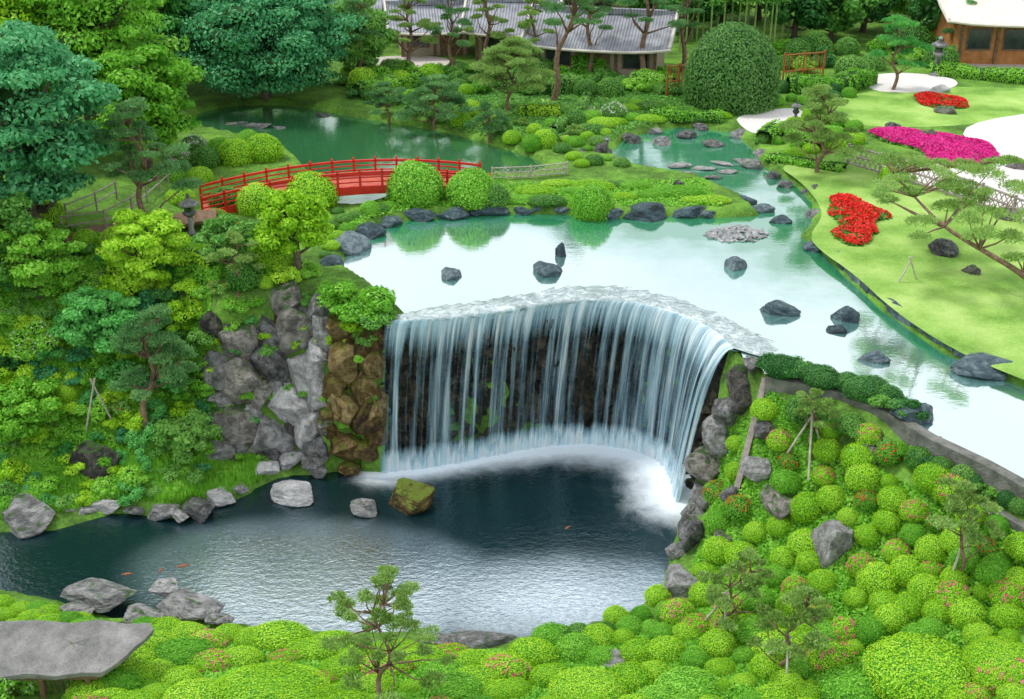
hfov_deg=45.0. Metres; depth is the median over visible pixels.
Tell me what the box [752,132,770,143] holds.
mound
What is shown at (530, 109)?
hedge
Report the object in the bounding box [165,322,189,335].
leafy shrub
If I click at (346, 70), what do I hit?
garden bush
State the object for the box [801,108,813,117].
mound
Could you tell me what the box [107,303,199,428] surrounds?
pine tree
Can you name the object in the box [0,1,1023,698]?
ground
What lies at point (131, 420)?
leafy shrub
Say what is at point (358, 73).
garden bush
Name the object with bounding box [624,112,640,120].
mound
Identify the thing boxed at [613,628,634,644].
azalea bush
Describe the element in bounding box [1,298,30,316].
leafy shrub
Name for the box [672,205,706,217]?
edging stone
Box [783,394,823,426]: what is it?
azalea bush
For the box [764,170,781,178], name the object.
edging stone
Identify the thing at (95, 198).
wooden handrail
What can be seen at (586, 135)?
mound
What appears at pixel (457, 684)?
azalea bush
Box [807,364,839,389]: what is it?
wall shrub
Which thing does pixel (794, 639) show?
azalea bush
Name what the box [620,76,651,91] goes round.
garden bush
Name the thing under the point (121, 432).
leafy shrub
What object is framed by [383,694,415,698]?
azalea bush
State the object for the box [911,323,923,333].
kerb stone
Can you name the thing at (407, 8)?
pine tree
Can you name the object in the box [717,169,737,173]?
stepping stone
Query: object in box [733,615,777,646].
azalea bush
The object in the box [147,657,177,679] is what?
azalea bush
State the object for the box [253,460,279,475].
boulder
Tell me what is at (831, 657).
azalea bush
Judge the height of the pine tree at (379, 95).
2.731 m
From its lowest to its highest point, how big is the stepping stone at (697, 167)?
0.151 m
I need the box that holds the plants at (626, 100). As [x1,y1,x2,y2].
[361,72,707,145]
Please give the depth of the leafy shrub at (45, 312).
47.61 m
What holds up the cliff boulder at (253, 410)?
on the ground at (328, 97)
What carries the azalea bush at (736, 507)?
on the ground at (328, 97)
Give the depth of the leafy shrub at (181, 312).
46.42 m
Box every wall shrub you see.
[754,351,775,373]
[765,353,797,380]
[781,360,804,377]
[787,354,804,377]
[795,361,811,377]
[800,363,819,384]
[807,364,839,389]
[829,417,841,433]
[830,381,839,386]
[836,371,857,392]
[838,412,865,434]
[842,378,855,399]
[848,424,860,437]
[851,375,869,403]
[859,374,890,403]
[868,384,890,407]
[876,437,894,446]
[878,384,903,408]
[886,396,908,409]
[887,398,911,416]
[890,440,906,456]
[896,445,913,455]
[901,398,930,420]
[904,446,932,469]
[916,446,938,463]
[930,456,953,471]
[949,464,976,481]
[969,474,982,489]
[975,482,995,498]
[986,486,997,496]
[996,489,1016,507]
[1007,497,1023,514]
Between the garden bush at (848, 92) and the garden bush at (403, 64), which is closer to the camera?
the garden bush at (848, 92)
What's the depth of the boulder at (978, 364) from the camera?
40.64 m
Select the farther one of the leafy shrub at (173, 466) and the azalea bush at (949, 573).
the leafy shrub at (173, 466)
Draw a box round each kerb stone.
[844,268,851,277]
[851,274,860,284]
[860,281,869,293]
[868,289,877,298]
[878,297,894,308]
[887,301,901,319]
[897,314,910,326]
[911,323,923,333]
[924,331,936,343]
[937,339,953,351]
[953,349,972,356]
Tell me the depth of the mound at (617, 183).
58.17 m
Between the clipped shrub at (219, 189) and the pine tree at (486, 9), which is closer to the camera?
the clipped shrub at (219, 189)
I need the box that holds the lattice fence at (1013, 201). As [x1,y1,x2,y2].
[846,143,1023,222]
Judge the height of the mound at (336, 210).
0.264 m
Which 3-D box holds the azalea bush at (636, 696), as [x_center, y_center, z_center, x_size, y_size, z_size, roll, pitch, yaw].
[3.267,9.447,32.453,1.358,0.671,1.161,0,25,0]
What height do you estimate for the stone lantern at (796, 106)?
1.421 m
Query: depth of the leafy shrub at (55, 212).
51.19 m
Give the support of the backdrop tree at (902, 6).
on the ground at (328, 97)
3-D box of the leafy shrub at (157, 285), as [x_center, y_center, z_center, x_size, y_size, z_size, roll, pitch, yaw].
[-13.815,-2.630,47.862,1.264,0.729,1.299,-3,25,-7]
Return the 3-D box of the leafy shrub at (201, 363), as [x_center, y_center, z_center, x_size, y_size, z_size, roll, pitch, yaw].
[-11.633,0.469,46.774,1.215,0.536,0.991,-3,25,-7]
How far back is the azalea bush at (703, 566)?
39.14 m
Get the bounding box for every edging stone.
[320,254,343,265]
[333,230,371,254]
[355,222,385,239]
[380,215,402,227]
[403,208,437,221]
[437,207,468,219]
[468,210,479,216]
[477,205,509,214]
[513,207,535,214]
[533,206,541,210]
[554,207,569,213]
[604,208,623,218]
[622,132,641,143]
[623,212,633,219]
[630,202,666,222]
[647,127,662,134]
[652,136,670,145]
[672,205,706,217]
[676,129,696,138]
[693,123,707,130]
[698,210,715,217]
[702,139,724,147]
[730,129,744,138]
[739,158,762,168]
[739,194,756,204]
[752,203,775,212]
[753,149,764,157]
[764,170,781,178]
[777,180,792,188]
[800,184,817,193]
[805,208,818,218]
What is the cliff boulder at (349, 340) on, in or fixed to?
on the ground at (328, 97)
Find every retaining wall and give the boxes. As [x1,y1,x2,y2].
[764,375,1023,498]
[975,503,1023,532]
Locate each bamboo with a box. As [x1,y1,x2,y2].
[674,0,696,51]
[685,0,689,41]
[691,0,694,38]
[696,2,699,41]
[698,0,725,32]
[702,12,704,39]
[718,0,736,25]
[731,1,733,22]
[734,0,761,22]
[738,0,741,24]
[747,3,749,24]
[749,0,769,32]
[761,0,786,42]
[763,2,767,34]
[765,0,791,42]
[781,1,785,39]
[787,13,790,37]
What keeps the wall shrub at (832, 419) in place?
on the ground at (328, 97)
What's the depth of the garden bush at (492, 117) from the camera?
67.94 m
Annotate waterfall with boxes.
[384,300,732,501]
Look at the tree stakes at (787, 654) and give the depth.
33.24 m
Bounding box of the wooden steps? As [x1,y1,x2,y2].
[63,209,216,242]
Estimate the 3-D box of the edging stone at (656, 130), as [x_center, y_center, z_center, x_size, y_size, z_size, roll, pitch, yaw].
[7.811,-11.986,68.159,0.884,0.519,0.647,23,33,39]
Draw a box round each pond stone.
[225,121,247,124]
[242,122,271,128]
[273,126,285,128]
[314,113,331,116]
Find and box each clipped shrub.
[207,186,238,207]
[235,182,271,216]
[286,170,339,209]
[359,200,380,217]
[385,159,445,208]
[444,167,494,210]
[486,183,509,207]
[534,128,556,148]
[570,183,614,221]
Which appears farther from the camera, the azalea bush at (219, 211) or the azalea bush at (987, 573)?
the azalea bush at (219, 211)
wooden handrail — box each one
[59,159,174,226]
[63,181,117,223]
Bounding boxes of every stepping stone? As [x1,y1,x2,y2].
[668,162,691,167]
[692,165,715,169]
[704,175,721,178]
[711,161,733,165]
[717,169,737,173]
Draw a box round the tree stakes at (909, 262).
[898,256,916,281]
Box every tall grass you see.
[0,452,116,518]
[115,438,268,504]
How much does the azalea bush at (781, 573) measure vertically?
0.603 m
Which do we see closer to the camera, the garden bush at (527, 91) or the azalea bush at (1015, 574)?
the azalea bush at (1015, 574)
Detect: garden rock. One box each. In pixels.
[594,142,608,152]
[672,179,684,184]
[885,122,901,126]
[919,129,936,135]
[927,238,958,257]
[930,84,950,92]
[934,106,956,113]
[961,264,980,274]
[996,208,1018,220]
[1004,157,1023,169]
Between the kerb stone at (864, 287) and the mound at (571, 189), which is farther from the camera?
the mound at (571, 189)
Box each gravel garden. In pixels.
[869,73,956,91]
[885,114,1023,217]
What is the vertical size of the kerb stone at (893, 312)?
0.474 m
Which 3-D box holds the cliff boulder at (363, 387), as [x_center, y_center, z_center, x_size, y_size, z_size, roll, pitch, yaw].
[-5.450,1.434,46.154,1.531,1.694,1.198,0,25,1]
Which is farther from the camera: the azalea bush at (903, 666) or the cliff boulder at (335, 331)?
the cliff boulder at (335, 331)
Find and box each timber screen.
[666,63,685,95]
[782,49,825,80]
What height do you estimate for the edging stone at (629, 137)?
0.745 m
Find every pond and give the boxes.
[0,444,691,636]
[195,105,543,203]
[344,127,1023,477]
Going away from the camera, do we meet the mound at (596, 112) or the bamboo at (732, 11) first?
the mound at (596, 112)
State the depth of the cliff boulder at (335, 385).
45.94 m
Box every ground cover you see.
[0,223,301,504]
[61,640,518,698]
[518,391,1023,698]
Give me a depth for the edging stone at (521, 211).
55.54 m
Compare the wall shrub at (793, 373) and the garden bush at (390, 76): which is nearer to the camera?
the wall shrub at (793, 373)
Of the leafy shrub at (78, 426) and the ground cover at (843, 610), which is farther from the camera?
the leafy shrub at (78, 426)
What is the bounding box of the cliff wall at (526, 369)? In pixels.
[379,308,740,488]
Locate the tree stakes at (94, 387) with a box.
[85,378,111,430]
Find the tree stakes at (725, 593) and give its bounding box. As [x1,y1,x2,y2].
[704,590,737,629]
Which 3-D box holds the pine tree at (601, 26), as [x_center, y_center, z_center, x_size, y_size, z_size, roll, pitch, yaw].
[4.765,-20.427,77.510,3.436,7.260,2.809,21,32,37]
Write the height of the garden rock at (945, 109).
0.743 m
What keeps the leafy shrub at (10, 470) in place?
on the ground at (328, 97)
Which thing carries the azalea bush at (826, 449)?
on the ground at (328, 97)
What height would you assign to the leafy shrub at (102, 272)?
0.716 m
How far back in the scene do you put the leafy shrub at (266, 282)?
46.61 m
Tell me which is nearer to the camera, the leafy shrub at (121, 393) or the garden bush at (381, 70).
the leafy shrub at (121, 393)
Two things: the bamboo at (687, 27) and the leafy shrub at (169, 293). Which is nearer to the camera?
the leafy shrub at (169, 293)
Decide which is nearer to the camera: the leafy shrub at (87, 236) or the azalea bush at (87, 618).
the azalea bush at (87, 618)
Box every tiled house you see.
[278,0,397,38]
[382,0,468,56]
[459,0,563,61]
[521,3,684,76]
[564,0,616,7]
[932,0,1023,63]
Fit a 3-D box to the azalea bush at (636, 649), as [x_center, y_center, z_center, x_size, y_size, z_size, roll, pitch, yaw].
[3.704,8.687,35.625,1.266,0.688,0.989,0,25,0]
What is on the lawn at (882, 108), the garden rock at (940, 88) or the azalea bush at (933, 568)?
the garden rock at (940, 88)
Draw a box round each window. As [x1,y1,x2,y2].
[407,35,429,47]
[482,37,503,52]
[545,49,571,65]
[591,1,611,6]
[621,54,649,69]
[965,27,993,50]
[1001,28,1023,50]
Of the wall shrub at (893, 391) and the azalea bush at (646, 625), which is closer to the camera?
the azalea bush at (646, 625)
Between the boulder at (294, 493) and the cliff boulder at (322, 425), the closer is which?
the boulder at (294, 493)
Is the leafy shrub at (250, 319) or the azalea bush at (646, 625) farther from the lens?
the leafy shrub at (250, 319)
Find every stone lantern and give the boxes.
[177,193,198,237]
[791,101,801,117]
[930,36,948,76]
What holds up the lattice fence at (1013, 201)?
on the lawn at (947, 301)
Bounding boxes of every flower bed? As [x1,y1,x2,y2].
[826,192,892,246]
[867,126,999,165]
[913,91,968,108]
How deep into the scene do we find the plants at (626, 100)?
72.64 m
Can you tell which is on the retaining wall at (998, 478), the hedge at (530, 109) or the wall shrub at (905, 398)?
the wall shrub at (905, 398)
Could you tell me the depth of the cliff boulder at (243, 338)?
46.07 m
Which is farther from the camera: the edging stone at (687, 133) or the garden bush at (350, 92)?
the garden bush at (350, 92)
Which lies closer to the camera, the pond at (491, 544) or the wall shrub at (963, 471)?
the wall shrub at (963, 471)
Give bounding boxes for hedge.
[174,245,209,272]
[352,68,423,94]
[492,71,582,95]
[505,52,553,67]
[519,103,560,116]
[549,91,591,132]
[571,52,610,73]
[629,68,676,92]
[650,106,723,122]
[754,119,826,148]
[764,151,846,172]
[786,67,878,93]
[928,60,1023,83]
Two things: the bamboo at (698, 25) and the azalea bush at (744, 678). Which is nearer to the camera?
the azalea bush at (744, 678)
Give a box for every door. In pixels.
[440,34,462,55]
[583,52,609,69]
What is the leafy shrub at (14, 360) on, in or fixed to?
on the ground at (328, 97)
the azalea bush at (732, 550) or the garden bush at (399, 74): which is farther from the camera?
the garden bush at (399, 74)
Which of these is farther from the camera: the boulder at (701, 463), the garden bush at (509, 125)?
the garden bush at (509, 125)
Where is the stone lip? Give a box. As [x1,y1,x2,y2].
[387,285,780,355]
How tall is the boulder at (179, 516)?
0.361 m
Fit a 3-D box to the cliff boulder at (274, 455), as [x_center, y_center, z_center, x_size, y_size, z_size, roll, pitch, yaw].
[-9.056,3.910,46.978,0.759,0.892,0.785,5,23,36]
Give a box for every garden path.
[376,56,449,66]
[737,108,802,132]
[969,64,1023,68]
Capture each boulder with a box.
[0,492,54,538]
[59,600,94,614]
[60,577,136,612]
[64,506,77,511]
[69,440,119,480]
[78,507,96,514]
[88,499,120,513]
[123,506,145,514]
[123,603,164,621]
[147,504,179,520]
[148,577,177,596]
[155,588,224,620]
[170,509,188,522]
[182,496,214,522]
[199,311,222,338]
[202,350,227,389]
[204,439,235,460]
[204,612,234,624]
[205,486,235,506]
[207,390,223,401]
[208,402,257,446]
[215,396,232,406]
[218,322,259,360]
[218,356,262,403]
[232,481,249,493]
[235,445,247,454]
[244,404,261,418]
[248,380,272,410]
[248,414,295,453]
[250,345,289,382]
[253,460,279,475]
[256,314,280,346]
[256,451,268,459]
[264,449,281,460]
[267,383,309,426]
[270,279,301,316]
[270,381,282,393]
[270,480,313,506]
[274,307,312,355]
[278,450,301,470]
[284,377,291,383]
[284,422,294,437]
[286,352,324,395]
[294,409,319,449]
[296,305,304,311]
[298,339,309,349]
[301,434,329,469]
[304,378,326,410]
[305,293,332,321]
[306,337,326,364]
[308,464,326,477]
[312,315,330,353]
[316,418,334,435]
[317,350,327,361]
[317,419,332,431]
[318,430,326,435]
[320,409,332,420]
[321,386,328,401]
[323,372,346,397]
[325,391,358,428]
[325,422,337,439]
[326,314,351,340]
[327,339,358,383]
[330,431,359,460]
[331,413,340,421]
[338,460,360,475]
[345,336,354,344]
[349,368,382,405]
[350,498,376,517]
[351,439,379,461]
[353,327,385,357]
[353,398,389,434]
[362,351,385,379]
[364,425,389,447]
[369,392,388,420]
[373,327,386,343]
[389,477,434,515]
[421,633,455,645]
[441,267,461,280]
[447,630,516,648]
[533,261,562,276]
[555,242,565,257]
[601,649,625,667]
[664,563,698,598]
[665,542,684,558]
[677,514,705,552]
[680,499,704,517]
[684,445,719,482]
[688,480,709,510]
[701,414,728,458]
[711,397,736,425]
[714,529,732,541]
[719,485,738,501]
[724,256,746,271]
[725,364,751,414]
[739,456,771,482]
[743,356,758,374]
[753,420,774,438]
[759,300,800,315]
[760,482,793,519]
[769,214,791,223]
[803,241,821,252]
[810,519,854,568]
[826,324,846,333]
[830,306,859,322]
[857,350,890,363]
[863,443,879,464]
[889,402,933,424]
[950,352,1012,380]
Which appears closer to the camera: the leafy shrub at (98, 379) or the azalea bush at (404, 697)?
the azalea bush at (404, 697)
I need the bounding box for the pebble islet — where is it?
[703,224,768,241]
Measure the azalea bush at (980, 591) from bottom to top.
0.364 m
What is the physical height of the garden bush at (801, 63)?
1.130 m
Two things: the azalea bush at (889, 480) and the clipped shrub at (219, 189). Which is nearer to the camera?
the azalea bush at (889, 480)
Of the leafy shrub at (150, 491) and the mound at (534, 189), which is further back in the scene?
the mound at (534, 189)
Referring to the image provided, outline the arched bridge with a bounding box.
[199,156,490,212]
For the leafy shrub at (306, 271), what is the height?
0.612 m
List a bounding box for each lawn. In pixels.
[490,98,570,120]
[783,165,1023,379]
[835,87,1023,126]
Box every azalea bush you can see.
[0,594,14,606]
[0,607,18,620]
[6,617,26,620]
[8,601,29,612]
[15,609,46,619]
[26,600,49,609]
[36,613,59,621]
[39,604,61,613]
[55,611,82,622]
[64,679,107,698]
[69,616,96,622]
[70,677,110,688]
[72,693,109,698]
[76,611,94,616]
[89,687,129,698]
[98,667,142,690]
[116,647,157,667]
[125,665,153,683]
[126,689,160,698]
[131,615,155,623]
[140,619,169,631]
[141,682,172,696]
[142,630,175,649]
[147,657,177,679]
[149,616,180,632]
[152,636,214,666]
[159,170,184,183]
[160,665,201,684]
[163,678,224,698]
[164,150,191,165]
[164,188,194,207]
[171,621,204,637]
[180,134,206,151]
[185,166,213,183]
[187,648,232,673]
[189,146,220,168]
[190,628,228,648]
[206,136,227,150]
[209,208,225,218]
[215,661,330,698]
[216,623,241,642]
[218,138,252,166]
[226,645,264,666]
[232,625,259,646]
[235,129,256,140]
[245,133,283,162]
[251,619,312,652]
[267,649,299,662]
[275,247,293,265]
[277,683,325,698]
[283,636,339,661]
[313,629,355,642]
[317,670,339,683]
[319,654,360,677]
[319,687,337,698]
[327,691,373,698]
[331,680,361,693]
[336,642,375,660]
[356,674,397,693]
[359,651,412,677]
[377,638,418,650]
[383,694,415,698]
[400,678,423,693]
[402,645,443,669]
[415,657,463,680]
[419,670,485,698]
[429,696,454,698]
[435,642,468,659]
[454,649,489,666]
[459,664,497,686]
[465,694,493,698]
[478,651,534,668]
[481,678,513,698]
[483,653,532,680]
[506,636,559,668]
[506,676,531,698]
[528,662,569,689]
[530,621,573,646]
[539,695,562,698]
[547,666,626,698]
[553,625,573,646]
[554,631,597,661]
[569,622,587,633]
[582,623,614,646]
[582,692,605,698]
[583,645,612,665]
[598,621,616,631]
[602,605,628,624]
[608,661,655,694]
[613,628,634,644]
[615,615,642,634]
[617,693,647,698]
[618,637,650,663]
[629,605,651,621]
[635,684,678,698]
[641,619,658,633]
[641,660,670,682]
[644,584,671,606]
[647,635,686,662]
[648,623,673,640]
[653,665,723,698]
[654,600,667,620]
[659,597,695,624]
[672,622,700,640]
[673,692,697,698]
[679,646,709,668]
[680,613,709,634]
[688,580,721,607]
[691,562,716,581]
[699,628,736,657]
[699,694,720,698]
[702,479,723,503]
[702,536,731,564]
[703,506,730,532]
[704,657,736,677]
[708,614,731,631]
[713,594,745,618]
[716,678,731,693]
[722,494,753,521]
[724,462,739,480]
[724,541,756,568]
[725,435,740,451]
[731,646,754,663]
[731,672,756,689]
[732,613,759,638]
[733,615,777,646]
[736,689,762,698]
[740,586,774,614]
[742,521,766,542]
[749,397,778,420]
[749,652,784,679]
[751,628,809,657]
[756,682,798,698]
[764,563,788,587]
[766,428,791,451]
[766,516,791,537]
[766,610,789,629]
[768,669,802,685]
[769,467,802,494]
[769,545,796,568]
[775,592,807,616]
[777,452,800,470]
[781,575,807,596]
[782,657,814,679]
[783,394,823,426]
[786,528,815,557]
[789,680,821,698]
[790,491,822,523]
[792,620,814,631]
[794,629,808,645]
[795,550,820,572]
[806,639,856,673]
[807,569,836,593]
[808,604,833,622]
[810,619,842,643]
[811,465,836,486]
[812,437,841,461]
[816,485,844,511]
[816,664,883,698]
[819,421,840,438]
[831,616,856,641]
[836,507,858,526]
[839,442,875,469]
[843,587,868,607]
[844,639,865,653]
[845,463,881,491]
[845,552,875,579]
[853,490,878,512]
[854,523,880,546]
[854,615,886,647]
[855,423,881,445]
[855,561,899,594]
[862,631,974,698]
[868,589,896,611]
[871,509,900,534]
[873,603,908,633]
[874,443,902,465]
[877,485,908,512]
[879,167,895,179]
[880,474,897,486]
[881,538,910,563]
[888,554,921,588]
[893,591,923,619]
[898,499,928,522]
[898,522,927,545]
[899,623,931,638]
[907,573,939,603]
[912,461,948,493]
[914,534,947,563]
[917,616,946,639]
[919,560,943,577]
[921,598,951,624]
[925,518,943,532]
[931,473,973,504]
[932,579,971,610]
[939,527,970,552]
[939,566,968,585]
[942,686,966,698]
[947,595,987,628]
[948,544,981,572]
[954,504,986,527]
[961,621,995,644]
[962,635,1023,683]
[962,682,992,698]
[969,661,1009,695]
[972,582,989,599]
[973,556,1011,585]
[974,535,999,556]
[981,552,1012,569]
[983,514,1009,535]
[987,578,1023,608]
[989,602,1023,628]
[995,682,1023,698]
[998,627,1020,642]
[1003,531,1023,561]
[1003,566,1023,590]
[1006,657,1023,685]
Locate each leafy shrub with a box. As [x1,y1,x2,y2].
[0,302,16,325]
[0,336,12,361]
[0,350,24,370]
[0,363,36,387]
[0,438,20,448]
[0,453,12,464]
[0,457,30,483]
[0,479,19,496]
[0,495,13,510]
[0,677,46,698]
[1,281,12,290]
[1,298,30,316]
[7,318,63,361]
[10,282,42,297]
[10,347,44,362]
[13,314,45,331]
[17,484,33,493]
[20,425,48,444]
[22,327,64,346]
[22,471,41,482]
[24,359,58,381]
[27,474,60,495]
[29,298,58,317]
[30,443,49,457]
[34,345,73,360]
[38,271,83,295]
[39,420,51,426]
[39,493,55,505]
[40,200,67,224]
[40,370,62,381]
[40,456,65,471]
[41,438,64,448]
[47,422,67,436]
[49,271,83,285]
[50,371,77,385]
[52,223,80,236]
[53,240,95,255]
[53,441,73,457]
[53,492,79,507]
[54,384,79,401]
[57,446,85,475]
[57,478,72,489]
[60,366,92,385]
[60,401,79,413]
[65,344,95,362]
[71,229,97,244]
[71,400,111,423]
[71,419,93,432]
[72,278,102,291]
[74,265,101,279]
[74,489,95,505]
[78,388,102,405]
[78,476,94,488]
[79,369,98,385]
[88,274,133,296]
[88,377,103,386]
[88,431,109,440]
[90,348,113,361]
[90,475,118,494]
[93,253,101,261]
[95,358,147,391]
[95,473,116,482]
[96,268,121,283]
[96,388,121,403]
[96,444,114,466]
[98,225,129,246]
[100,417,118,428]
[103,259,118,272]
[106,272,141,295]
[107,399,134,413]
[107,465,123,477]
[114,351,136,359]
[115,428,127,441]
[115,449,129,463]
[116,389,136,399]
[116,481,144,506]
[117,408,152,430]
[119,465,148,487]
[123,429,147,455]
[131,288,161,313]
[135,455,152,473]
[137,347,155,363]
[137,369,158,390]
[137,420,157,444]
[139,326,188,347]
[141,279,171,291]
[141,473,157,478]
[142,480,163,496]
[146,283,182,300]
[146,398,169,421]
[147,446,173,458]
[148,387,165,401]
[153,313,167,328]
[154,261,174,279]
[156,359,192,380]
[156,371,180,393]
[156,458,172,467]
[156,462,180,473]
[162,467,203,484]
[162,480,184,495]
[163,387,190,400]
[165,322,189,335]
[166,294,203,322]
[168,401,200,418]
[170,450,192,463]
[171,277,199,293]
[172,262,197,276]
[178,465,189,476]
[179,374,213,392]
[182,340,199,352]
[186,330,214,345]
[189,325,199,331]
[189,359,205,372]
[189,453,199,461]
[190,285,211,298]
[190,375,215,396]
[192,243,208,248]
[192,461,210,473]
[194,368,203,377]
[194,399,207,412]
[196,310,205,319]
[198,398,211,411]
[203,434,223,454]
[204,361,215,371]
[205,338,219,345]
[206,409,213,423]
[207,279,230,293]
[210,465,229,474]
[221,297,249,312]
[223,320,240,331]
[224,261,261,291]
[230,310,239,315]
[234,453,248,459]
[239,392,253,399]
[244,316,257,323]
[245,297,264,306]
[248,416,259,423]
[250,241,282,269]
[255,454,269,460]
[257,333,271,339]
[258,276,273,288]
[258,343,279,355]
[266,263,301,283]
[282,383,307,397]
[291,342,300,348]
[299,258,322,278]
[300,291,312,306]
[314,335,331,344]
[315,279,357,307]
[328,285,397,327]
[338,321,363,332]
[338,423,349,428]
[354,310,397,329]
[354,355,364,362]
[355,334,377,346]
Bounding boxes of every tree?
[0,0,67,125]
[0,18,122,233]
[0,192,36,282]
[0,217,86,299]
[0,375,65,443]
[7,0,189,120]
[47,286,141,353]
[82,43,205,167]
[89,96,205,226]
[95,208,193,286]
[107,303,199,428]
[118,0,196,82]
[152,408,221,456]
[158,0,368,101]
[160,1,218,77]
[192,212,260,263]
[203,229,264,297]
[248,187,334,270]
[319,0,397,69]
[319,564,457,698]
[344,0,382,66]
[363,81,414,123]
[385,0,441,65]
[392,73,475,129]
[426,0,473,65]
[462,0,515,54]
[464,101,509,143]
[466,35,555,110]
[516,0,555,56]
[542,0,607,100]
[565,0,617,71]
[614,0,627,7]
[617,0,658,8]
[618,0,688,70]
[656,0,727,35]
[665,0,704,71]
[682,21,781,115]
[691,0,755,25]
[696,545,775,631]
[745,582,833,666]
[750,2,763,19]
[759,0,846,38]
[777,83,867,172]
[793,388,839,462]
[802,0,889,40]
[859,0,900,32]
[868,14,935,89]
[868,150,1023,279]
[890,0,915,21]
[908,0,941,31]
[925,476,1005,571]
[941,0,977,40]
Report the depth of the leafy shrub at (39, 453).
45.22 m
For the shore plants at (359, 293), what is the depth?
45.78 m
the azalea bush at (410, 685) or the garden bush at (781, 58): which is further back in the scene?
the garden bush at (781, 58)
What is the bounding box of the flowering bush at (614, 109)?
[600,101,627,117]
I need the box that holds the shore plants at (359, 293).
[317,280,395,324]
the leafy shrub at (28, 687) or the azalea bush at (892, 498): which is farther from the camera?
the azalea bush at (892, 498)
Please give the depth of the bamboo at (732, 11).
88.78 m
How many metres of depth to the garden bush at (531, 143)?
63.77 m
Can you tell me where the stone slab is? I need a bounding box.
[0,619,153,697]
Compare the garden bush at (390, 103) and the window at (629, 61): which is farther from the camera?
the window at (629, 61)
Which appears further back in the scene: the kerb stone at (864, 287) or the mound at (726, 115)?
the mound at (726, 115)
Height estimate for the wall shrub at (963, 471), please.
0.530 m
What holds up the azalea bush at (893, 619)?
on the ground at (328, 97)
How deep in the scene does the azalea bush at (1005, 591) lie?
32.99 m
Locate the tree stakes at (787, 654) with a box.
[767,634,796,673]
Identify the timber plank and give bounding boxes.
[734,377,764,489]
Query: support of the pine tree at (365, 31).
on the ground at (328, 97)
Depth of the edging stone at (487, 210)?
55.38 m
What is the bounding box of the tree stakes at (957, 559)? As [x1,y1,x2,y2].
[952,517,972,569]
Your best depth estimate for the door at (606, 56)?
78.45 m
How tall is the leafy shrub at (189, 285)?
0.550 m
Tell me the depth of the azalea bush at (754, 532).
39.02 m
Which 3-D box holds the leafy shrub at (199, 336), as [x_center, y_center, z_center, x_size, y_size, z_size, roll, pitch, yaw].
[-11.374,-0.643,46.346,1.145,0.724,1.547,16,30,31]
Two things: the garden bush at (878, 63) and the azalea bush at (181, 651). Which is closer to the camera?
the azalea bush at (181, 651)
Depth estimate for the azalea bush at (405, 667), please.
34.98 m
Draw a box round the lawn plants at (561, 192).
[342,170,721,230]
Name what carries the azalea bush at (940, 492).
on the ground at (328, 97)
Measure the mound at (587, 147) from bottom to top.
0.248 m
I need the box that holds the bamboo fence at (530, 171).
[491,161,567,178]
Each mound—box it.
[318,251,331,257]
[320,240,340,250]
[327,230,343,239]
[328,221,339,229]
[330,206,343,213]
[333,213,352,223]
[337,223,355,230]
[348,210,363,218]
[377,202,388,213]
[383,201,397,208]
[508,193,532,204]
[514,184,556,194]
[526,194,566,206]
[540,179,574,186]
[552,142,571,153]
[563,110,598,119]
[563,186,580,193]
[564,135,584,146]
[565,151,581,160]
[572,179,615,190]
[573,123,608,134]
[573,158,590,167]
[580,131,594,139]
[583,145,592,150]
[585,109,602,117]
[586,117,618,128]
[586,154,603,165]
[588,135,604,145]
[599,128,610,135]
[603,180,624,186]
[604,155,612,160]
[610,117,627,124]
[613,157,630,167]
[613,192,638,200]
[620,180,651,189]
[623,103,639,110]
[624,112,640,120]
[628,99,644,104]
[634,114,666,122]
[634,191,662,198]
[635,100,668,110]
[645,184,706,197]
[676,105,697,110]
[681,196,695,202]
[692,194,731,204]
[693,116,707,121]
[723,111,731,118]
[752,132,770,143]
[773,136,783,144]
[783,147,806,156]
[786,116,801,120]
[789,142,802,148]
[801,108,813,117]
[802,143,819,153]
[824,139,846,149]
[828,125,846,133]
[830,118,848,126]
[844,119,863,130]
[844,131,865,144]
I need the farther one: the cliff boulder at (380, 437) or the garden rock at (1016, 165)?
the garden rock at (1016, 165)
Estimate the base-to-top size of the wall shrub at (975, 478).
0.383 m
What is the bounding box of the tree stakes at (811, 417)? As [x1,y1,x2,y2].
[786,410,819,479]
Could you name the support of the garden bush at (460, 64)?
on the ground at (328, 97)
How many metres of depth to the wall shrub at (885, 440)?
37.76 m
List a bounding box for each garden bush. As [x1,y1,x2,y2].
[327,71,348,83]
[338,67,351,77]
[346,87,363,97]
[347,66,375,85]
[362,85,383,100]
[368,64,391,77]
[378,58,399,70]
[380,74,395,79]
[386,92,402,106]
[391,69,411,86]
[394,58,414,70]
[402,88,416,95]
[403,64,419,71]
[405,83,419,88]
[418,63,444,79]
[425,112,445,122]
[436,62,447,73]
[445,65,464,79]
[446,60,467,73]
[450,78,466,89]
[450,111,471,126]
[458,83,473,94]
[458,99,482,117]
[460,73,472,83]
[465,63,472,71]
[472,79,492,93]
[481,115,495,124]
[492,121,513,135]
[501,130,521,144]
[510,67,521,74]
[512,117,528,125]
[519,88,533,93]
[521,134,542,151]
[526,123,541,134]
[533,61,553,78]
[537,127,560,143]
[542,118,556,128]
[549,64,572,76]
[560,135,567,142]
[563,108,586,125]
[565,123,585,134]
[568,83,574,93]
[571,68,585,77]
[573,78,596,96]
[582,68,610,81]
[593,67,621,78]
[596,77,624,97]
[615,75,628,89]
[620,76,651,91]
[654,82,682,93]
[656,65,669,73]
[770,38,789,55]
[773,96,785,105]
[776,54,794,69]
[777,80,789,93]
[781,38,810,58]
[785,93,797,101]
[791,56,817,72]
[797,95,809,104]
[801,32,833,55]
[810,45,836,66]
[824,90,842,102]
[829,83,842,92]
[833,36,861,55]
[834,54,869,73]
[841,87,856,97]
[862,53,886,71]
[865,38,891,52]
[887,52,904,61]
[891,25,934,50]
[909,47,925,59]
[921,46,959,67]
[947,44,957,51]

